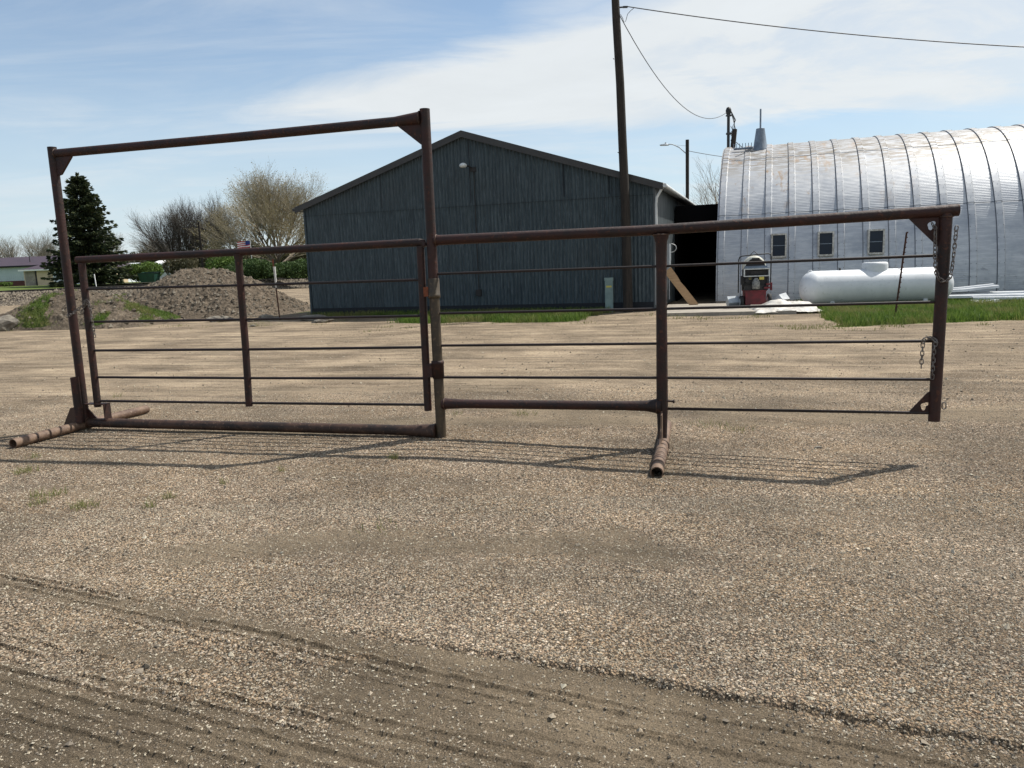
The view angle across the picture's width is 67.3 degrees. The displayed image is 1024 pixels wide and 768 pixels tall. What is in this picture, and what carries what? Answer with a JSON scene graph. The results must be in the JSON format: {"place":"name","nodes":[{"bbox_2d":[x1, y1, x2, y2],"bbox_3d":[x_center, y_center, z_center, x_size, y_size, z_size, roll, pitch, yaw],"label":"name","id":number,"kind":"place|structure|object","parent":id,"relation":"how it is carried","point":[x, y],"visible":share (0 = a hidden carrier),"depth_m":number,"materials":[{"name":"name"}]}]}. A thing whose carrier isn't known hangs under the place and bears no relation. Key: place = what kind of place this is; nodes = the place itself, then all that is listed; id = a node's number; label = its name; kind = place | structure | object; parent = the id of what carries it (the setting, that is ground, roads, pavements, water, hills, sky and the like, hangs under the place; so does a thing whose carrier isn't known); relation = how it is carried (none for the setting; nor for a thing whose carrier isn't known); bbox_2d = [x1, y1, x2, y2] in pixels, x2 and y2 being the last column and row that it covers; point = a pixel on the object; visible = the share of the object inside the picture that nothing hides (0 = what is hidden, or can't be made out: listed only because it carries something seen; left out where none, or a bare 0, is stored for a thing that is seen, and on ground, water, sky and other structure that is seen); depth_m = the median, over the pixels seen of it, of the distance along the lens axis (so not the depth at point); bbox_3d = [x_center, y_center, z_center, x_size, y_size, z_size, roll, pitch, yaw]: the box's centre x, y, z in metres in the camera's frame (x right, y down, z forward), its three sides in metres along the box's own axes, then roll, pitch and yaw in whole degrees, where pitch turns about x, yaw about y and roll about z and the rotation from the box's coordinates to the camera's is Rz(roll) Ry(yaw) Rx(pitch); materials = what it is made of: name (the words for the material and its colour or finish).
{"place":"outdoors","nodes":[
{"label":"outdoors","id":0,"kind":"place"},
{"bbox_2d":[96,282,152,284],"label":"driveway","id":1,"kind":"structure","parent":0,"point":[123,283],"depth_m":85.56,"materials":[{"name":"grey concrete"}]},
{"bbox_2d":[14,392,755,533],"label":"grass","id":2,"kind":"structure","parent":0,"point":[92,501],"depth_m":6.02,"materials":[{"name":"green plant"}]},
{"bbox_2d":[307,306,614,323],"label":"grass","id":3,"kind":"structure","parent":0,"point":[536,317],"depth_m":23.50,"materials":[{"name":"green plant"}]},
{"bbox_2d":[6,312,990,331],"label":"grass","id":4,"kind":"structure","parent":0,"point":[801,328],"depth_m":20.65,"materials":[{"name":"green plant"}]},
{"bbox_2d":[0,274,1023,767],"bbox_3d":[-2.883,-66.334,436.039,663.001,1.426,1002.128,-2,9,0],"label":"ground","id":5,"kind":"structure","parent":0,"point":[988,344],"depth_m":4.66,"materials":[{"name":"beige gravel"}]},
{"bbox_2d":[0,281,12,286],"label":"bush","id":6,"kind":"object","parent":5,"relation":"on","point":[5,284],"visible":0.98,"depth_m":96.54,"materials":[{"name":"green plant"}]},
{"bbox_2d":[0,315,19,330],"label":"rock","id":7,"kind":"object","parent":5,"relation":"on","point":[8,322],"visible":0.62,"depth_m":26.99,"materials":[{"name":"stone"}]},
{"bbox_2d":[0,235,25,257],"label":"bare tree","id":8,"kind":"object","parent":5,"relation":"on","point":[8,251],"visible":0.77,"depth_m":129.30,"materials":[{"name":"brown plant"}]},
{"bbox_2d":[0,256,70,286],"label":"metal building","id":9,"kind":"structure","parent":5,"relation":"on","point":[10,267],"depth_m":104.21,"materials":[{"name":"green"}]},
{"bbox_2d":[15,230,58,256],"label":"bare tree","id":10,"kind":"object","parent":5,"relation":"on","point":[41,251],"visible":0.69,"depth_m":122.86,"materials":[{"name":"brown plant"}]},
{"bbox_2d":[33,239,58,254],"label":"bare tree","id":11,"kind":"object","parent":5,"relation":"on","point":[48,248],"visible":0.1,"depth_m":132.57,"materials":[{"name":"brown plant"}]},
{"bbox_2d":[18,261,129,285],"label":"garage","id":12,"kind":"structure","parent":5,"relation":"on","point":[33,275],"depth_m":94.19,"materials":[{"name":"beige"}]},
{"bbox_2d":[24,272,35,285],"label":"side door","id":13,"kind":"structure","parent":12,"relation":"in","point":[30,280],"depth_m":94.22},
{"bbox_2d":[39,172,137,287],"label":"spruce tree","id":14,"kind":"object","parent":5,"relation":"on","point":[85,217],"visible":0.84,"depth_m":82.20,"materials":[{"name":"green plant"}]},
{"bbox_2d":[0,288,184,330],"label":"dirt pile","id":15,"kind":"object","parent":5,"relation":"on","point":[58,306],"visible":0.58,"depth_m":27.37,"materials":[{"name":"soil"}]},
{"bbox_2d":[13,289,180,327],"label":"grass","id":16,"kind":"structure","parent":15,"relation":"on","point":[152,310],"depth_m":27.63,"materials":[{"name":"plant"}]},
{"bbox_2d":[109,230,128,251],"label":"bare tree","id":17,"kind":"object","parent":5,"relation":"on","point":[119,249],"visible":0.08,"depth_m":134.12,"materials":[{"name":"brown plant"}]},
{"bbox_2d":[121,261,164,282],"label":"bush","id":18,"kind":"object","parent":5,"relation":"on","point":[148,266],"visible":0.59,"depth_m":89.65,"materials":[{"name":"green plant"}]},
{"bbox_2d":[130,238,167,260],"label":"bare tree","id":19,"kind":"object","parent":5,"relation":"on","point":[147,246],"visible":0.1,"depth_m":135.88,"materials":[{"name":"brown plant"}]},
{"bbox_2d":[138,271,160,282],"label":"dumpster","id":20,"kind":"object","parent":5,"relation":"on","point":[144,277],"visible":0.93,"depth_m":84.44,"materials":[{"name":"green paint"}]},
{"bbox_2d":[132,230,171,260],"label":"bare tree","id":21,"kind":"object","parent":5,"relation":"on","point":[148,243],"visible":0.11,"depth_m":146.19,"materials":[{"name":"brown plant"}]},
{"bbox_2d":[0,278,306,292],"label":"railway track","id":22,"kind":"structure","parent":5,"relation":"on","point":[28,290],"depth_m":67.29,"materials":[{"name":"metal"}]},
{"bbox_2d":[0,278,308,305],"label":"ballast","id":23,"kind":"structure","parent":5,"relation":"on","point":[29,294],"depth_m":61.83,"materials":[{"name":"gravel"}]},
{"bbox_2d":[142,236,183,252],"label":"bare tree","id":24,"kind":"object","parent":5,"relation":"on","point":[158,249],"visible":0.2,"depth_m":134.20,"materials":[{"name":"plant"}]},
{"bbox_2d":[126,250,201,267],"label":"bush","id":25,"kind":"object","parent":5,"relation":"on","point":[142,261],"visible":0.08,"depth_m":123.20,"materials":[{"name":"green plant"}]},
{"bbox_2d":[157,260,170,278],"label":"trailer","id":26,"kind":"object","parent":5,"relation":"on","point":[164,274],"depth_m":110.64,"materials":[{"name":"white metal"}]},
{"bbox_2d":[124,192,229,261],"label":"bare tree","id":27,"kind":"object","parent":5,"relation":"on","point":[168,224],"visible":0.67,"depth_m":119.83,"materials":[{"name":"brown plant"}]},
{"bbox_2d":[161,250,198,275],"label":"bush","id":28,"kind":"object","parent":5,"relation":"on","point":[178,264],"visible":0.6,"depth_m":85.60,"materials":[{"name":"green plant"}]},
{"bbox_2d":[198,222,203,267],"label":"utility pole","id":29,"kind":"object","parent":5,"relation":"on","point":[202,262],"visible":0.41,"depth_m":96.11,"materials":[{"name":"brown wood"}]},
{"bbox_2d":[162,192,244,260],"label":"bare tree","id":30,"kind":"object","parent":5,"relation":"on","point":[193,238],"visible":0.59,"depth_m":117.74,"materials":[{"name":"brown plant"}]},
{"bbox_2d":[116,267,310,318],"bbox_3d":[-13.256,-4.010,33.507,13.110,2.161,7.590,-1,9,8],"label":"dirt pile","id":31,"kind":"object","parent":5,"relation":"on","point":[197,303],"visible":0.52,"depth_m":31.67,"materials":[{"name":"soil"}]},
{"bbox_2d":[207,316,220,321],"bbox_3d":[-10.825,-2.348,28.135,0.664,0.300,0.448,-2,5,3],"label":"rock","id":32,"kind":"object","parent":5,"relation":"on","point":[215,317],"visible":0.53,"depth_m":27.99,"materials":[{"name":"stone"}]},
{"bbox_2d":[205,256,234,269],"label":"bush","id":33,"kind":"object","parent":5,"relation":"on","point":[219,262],"visible":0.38,"depth_m":90.09,"materials":[{"name":"green plant"}]},
{"bbox_2d":[219,316,230,321],"bbox_3d":[-10.355,-2.331,28.023,0.602,0.285,0.415,2,1,-14],"label":"rock","id":34,"kind":"object","parent":5,"relation":"on","point":[224,317],"visible":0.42,"depth_m":27.88,"materials":[{"name":"stone"}]},
{"bbox_2d":[207,214,257,248],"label":"bare tree","id":35,"kind":"object","parent":5,"relation":"on","point":[235,233],"visible":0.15,"depth_m":119.71,"materials":[{"name":"plant"}]},
{"bbox_2d":[199,239,267,267],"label":"bush","id":36,"kind":"object","parent":5,"relation":"on","point":[213,247],"visible":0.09,"depth_m":114.98,"materials":[{"name":"green plant"}]},
{"bbox_2d":[224,258,260,268],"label":"bush","id":37,"kind":"object","parent":5,"relation":"on","point":[245,261],"visible":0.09,"depth_m":87.71,"materials":[{"name":"green plant"}]},
{"bbox_2d":[237,240,251,258],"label":"flagpole","id":38,"kind":"object","parent":5,"relation":"on","point":[244,244],"visible":0.81,"depth_m":93.31,"materials":[{"name":"multicoloured fabric"}]},
{"bbox_2d":[185,162,330,277],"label":"cottonwood tree","id":39,"kind":"object","parent":5,"relation":"on","point":[268,214],"visible":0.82,"depth_m":97.23,"materials":[{"name":"beige plant"}]},
{"bbox_2d":[223,258,307,280],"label":"bush","id":40,"kind":"object","parent":5,"relation":"on","point":[286,269],"visible":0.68,"depth_m":81.73,"materials":[{"name":"green plant"}]},
{"bbox_2d":[259,314,273,317],"bbox_3d":[-9.007,-2.425,28.202,0.559,0.244,0.396,-2,15,-25],"label":"rock","id":41,"kind":"object","parent":5,"relation":"on","point":[266,316],"visible":0.61,"depth_m":28.09,"materials":[{"name":"stone"}]},
{"bbox_2d":[272,259,279,316],"bbox_3d":[-8.350,-3.331,27.242,0.052,2.150,0.048,-7,10,-17],"label":"fence post","id":42,"kind":"object","parent":5,"relation":"on","point":[275,286],"visible":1,"depth_m":27.20,"materials":[{"name":"grey metal"}]},
{"bbox_2d":[246,252,306,262],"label":"bush","id":43,"kind":"object","parent":5,"relation":"on","point":[291,260],"visible":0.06,"depth_m":105.44,"materials":[{"name":"green plant"}]},
{"bbox_2d":[300,314,324,320],"bbox_3d":[-6.823,-2.255,26.537,1.245,0.280,0.766,4,12,24],"label":"concrete chunk","id":44,"kind":"object","parent":5,"relation":"on","point":[316,315],"visible":0.38,"depth_m":26.40,"materials":[{"name":"concrete"}]},
{"bbox_2d":[311,319,333,322],"bbox_3d":[-6.235,-2.041,25.247,0.774,0.227,0.440,-9,2,7],"label":"concrete chunk","id":45,"kind":"object","parent":5,"relation":"on","point":[321,320],"visible":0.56,"depth_m":25.11,"materials":[{"name":"concrete"}]},
{"bbox_2d":[9,108,960,477],"bbox_3d":[-0.732,-0.969,7.295,8.896,3.166,1.924,0,9,15],"label":"livestock panel","id":46,"kind":"object","parent":5,"relation":"on","point":[413,126],"visible":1,"depth_m":7.33,"materials":[{"name":"paint"}]},
{"bbox_2d":[67,303,87,316],"bbox_3d":[-4.746,-0.812,8.385,0.330,0.157,0.065,1,9,17],"label":"chain","id":47,"kind":"object","parent":46,"relation":"attached to","point":[80,307],"visible":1,"depth_m":8.37,"materials":[{"name":"metal"}]},
{"bbox_2d":[80,299,95,337],"bbox_3d":[-4.611,-0.709,8.352,0.146,0.422,0.036,-1,9,4],"label":"chain","id":48,"kind":"object","parent":46,"relation":"hanging from","point":[87,302],"visible":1,"depth_m":8.34,"materials":[{"name":"metal"}]},
{"bbox_2d":[919,336,937,368],"bbox_3d":[3.421,-0.257,6.317,0.124,0.270,0.035,3,10,30],"label":"chain","id":49,"kind":"object","parent":46,"relation":"hanging from","point":[922,355],"visible":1,"depth_m":6.33,"materials":[{"name":"metal"}]},
{"bbox_2d":[929,336,937,379],"bbox_3d":[3.449,-0.213,6.306,0.044,0.359,0.070,-5,9,-16],"label":"chain","id":50,"kind":"object","parent":46,"relation":"hanging from","point":[934,358],"visible":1,"depth_m":6.28,"materials":[{"name":"metal"}]},
{"bbox_2d":[931,222,958,282],"bbox_3d":[3.453,-1.055,6.156,0.197,0.486,0.075,3,10,32],"label":"chain","id":51,"kind":"object","parent":46,"relation":"hanging from","point":[953,258],"visible":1,"depth_m":6.15,"materials":[{"name":"metal"}]},
{"bbox_2d":[292,130,695,314],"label":"barn","id":52,"kind":"structure","parent":5,"relation":"on","point":[483,184],"depth_m":26.39,"materials":[{"name":"blue metal"}]},
{"bbox_2d":[604,277,613,311],"bbox_3d":[3.225,-2.927,25.420,0.290,1.170,0.200,1,9,18],"label":"utility pedestal","id":53,"kind":"object","parent":5,"relation":"on","point":[609,300],"visible":0.88,"depth_m":25.32,"materials":[{"name":"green metal"}]},
{"bbox_2d":[611,0,633,311],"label":"utility pole","id":54,"kind":"object","parent":5,"relation":"on","point":[624,196],"visible":0.96,"depth_m":24.11,"materials":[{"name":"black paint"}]},
{"bbox_2d":[620,16,726,118],"bbox_3d":[7.311,-12.147,32.071,0.025,1.396,18.820,2,10,25],"label":"service wire","id":55,"kind":"object","parent":54,"relation":"attached to","point":[657,77],"visible":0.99,"depth_m":27.76,"materials":[{"name":"grey"}]},
{"bbox_2d":[628,6,1023,47],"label":"service wire","id":56,"kind":"object","parent":54,"relation":"attached to","point":[827,31],"visible":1,"depth_m":22.47,"materials":[{"name":"grey"}]},
{"bbox_2d":[660,139,688,198],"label":"street light","id":57,"kind":"object","parent":5,"relation":"on","point":[687,168],"visible":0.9,"depth_m":53.24,"materials":[{"name":"grey metal"}]},
{"bbox_2d":[667,267,697,304],"bbox_3d":[5.681,-3.224,25.807,1.130,1.413,0.020,-1,9,8],"label":"plywood board","id":58,"kind":"object","parent":5,"relation":"on","point":[672,276],"visible":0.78,"depth_m":25.80,"materials":[{"name":"brown wood"}]},
{"bbox_2d":[675,204,717,300],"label":"connecting shed","id":59,"kind":"structure","parent":5,"relation":"on","point":[698,247],"depth_m":35.53,"materials":[{"name":"black"}]},
{"bbox_2d":[683,157,718,204],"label":"bare tree","id":60,"kind":"object","parent":5,"relation":"on","point":[711,194],"visible":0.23,"depth_m":77.34,"materials":[{"name":"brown plant"}]},
{"bbox_2d":[667,303,796,315],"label":"concrete slab","id":61,"kind":"structure","parent":5,"relation":"on","point":[718,312],"depth_m":22.32,"materials":[{"name":"grey concrete"}]},
{"bbox_2d":[726,296,738,305],"bbox_3d":[7.123,-2.566,24.132,0.752,0.409,0.400,-2,9,0],"label":"duct piece","id":62,"kind":"object","parent":61,"relation":"on","point":[732,300],"visible":0.5,"depth_m":24.03,"materials":[{"name":"silver metal"}]},
{"bbox_2d":[738,251,771,304],"bbox_3d":[7.525,-3.228,23.781,1.006,1.755,0.780,-1,9,8],"label":"pump","id":63,"kind":"object","parent":61,"relation":"on","point":[755,284],"visible":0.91,"depth_m":23.61,"materials":[{"name":"red paint"}]},
{"bbox_2d":[774,293,789,300],"bbox_3d":[8.438,-2.661,24.185,0.534,0.413,0.395,-6,9,-22],"label":"duct piece","id":64,"kind":"object","parent":61,"relation":"on","point":[783,296],"visible":0.37,"depth_m":24.15,"materials":[{"name":"silver metal"}]},
{"bbox_2d":[748,299,820,312],"bbox_3d":[7.895,-2.296,22.302,1.959,0.344,1.500,-1,9,6],"label":"tarp","id":65,"kind":"object","parent":5,"relation":"on","point":[781,301],"visible":0.69,"depth_m":21.88,"materials":[{"name":"white plastic"}]},
{"bbox_2d":[716,109,1023,302],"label":"quonset building","id":66,"kind":"structure","parent":5,"relation":"on","point":[976,174],"depth_m":26.91,"materials":[{"name":"white metal"}]},
{"bbox_2d":[726,107,735,146],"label":"service mast","id":67,"kind":"object","parent":66,"relation":"attached to","point":[729,113],"visible":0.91,"depth_m":40.42,"materials":[{"name":"grey metal"}]},
{"bbox_2d":[730,129,736,147],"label":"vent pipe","id":68,"kind":"object","parent":66,"relation":"attached to","point":[733,137],"visible":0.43,"depth_m":40.47,"materials":[{"name":"grey metal"}]},
{"bbox_2d":[771,233,786,257],"bbox_3d":[9.423,-4.886,27.155,0.520,0.830,0.484,1,9,18],"label":"window","id":69,"kind":"structure","parent":66,"relation":"in","point":[778,241],"depth_m":26.98,"materials":[{"name":"white glass"}]},
{"bbox_2d":[817,231,833,255],"bbox_3d":[10.876,-4.865,26.675,0.520,0.830,0.484,1,9,18],"label":"window","id":70,"kind":"structure","parent":66,"relation":"in","point":[825,240],"depth_m":26.50,"materials":[{"name":"white glass"}]},
{"bbox_2d":[867,229,884,253],"bbox_3d":[12.376,-4.843,26.179,0.520,0.830,0.484,1,9,18],"label":"window","id":71,"kind":"structure","parent":66,"relation":"in","point":[875,237],"depth_m":26.01,"materials":[{"name":"white glass"}]},
{"bbox_2d":[799,262,953,303],"bbox_3d":[11.037,-3.004,23.367,4.470,1.385,1.061,-1,9,5],"label":"propane tank","id":72,"kind":"object","parent":5,"relation":"on","point":[873,281],"visible":0.77,"depth_m":22.99,"materials":[{"name":"white metal"}]},
{"bbox_2d":[894,232,907,315],"bbox_3d":[9.491,-2.635,18.761,0.042,2.130,0.042,3,8,-12],"label":"fence post","id":73,"kind":"object","parent":5,"relation":"on","point":[901,272],"visible":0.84,"depth_m":18.75,"materials":[{"name":"brown metal"}]},
{"bbox_2d":[972,296,1023,299],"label":"steel sheet","id":74,"kind":"object","parent":5,"relation":"on","point":[997,297],"visible":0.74,"depth_m":22.79,"materials":[{"name":"silver metal"}]},
{"bbox_2d":[948,291,1023,297],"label":"steel sheet","id":75,"kind":"object","parent":74,"relation":"on","point":[980,294],"visible":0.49,"depth_m":23.26,"materials":[{"name":"silver metal"}]},
{"bbox_2d":[952,283,999,291],"bbox_3d":[13.810,-2.928,23.638,1.950,0.098,0.500,-4,14,10],"label":"steel sheet","id":76,"kind":"object","parent":75,"relation":"on","point":[974,287],"visible":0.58,"depth_m":23.43,"materials":[{"name":"silver metal"}]},
{"bbox_2d":[0,0,1023,257],"label":"sky","id":77,"kind":"structure","parent":0,"point":[539,75],"materials":[{"name":"blue"}]},
{"bbox_2d":[795,296,1023,326],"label":"grass","id":78,"kind":"structure","parent":0,"point":[967,309],"depth_m":18.89,"materials":[{"name":"green plant"}]}
]}

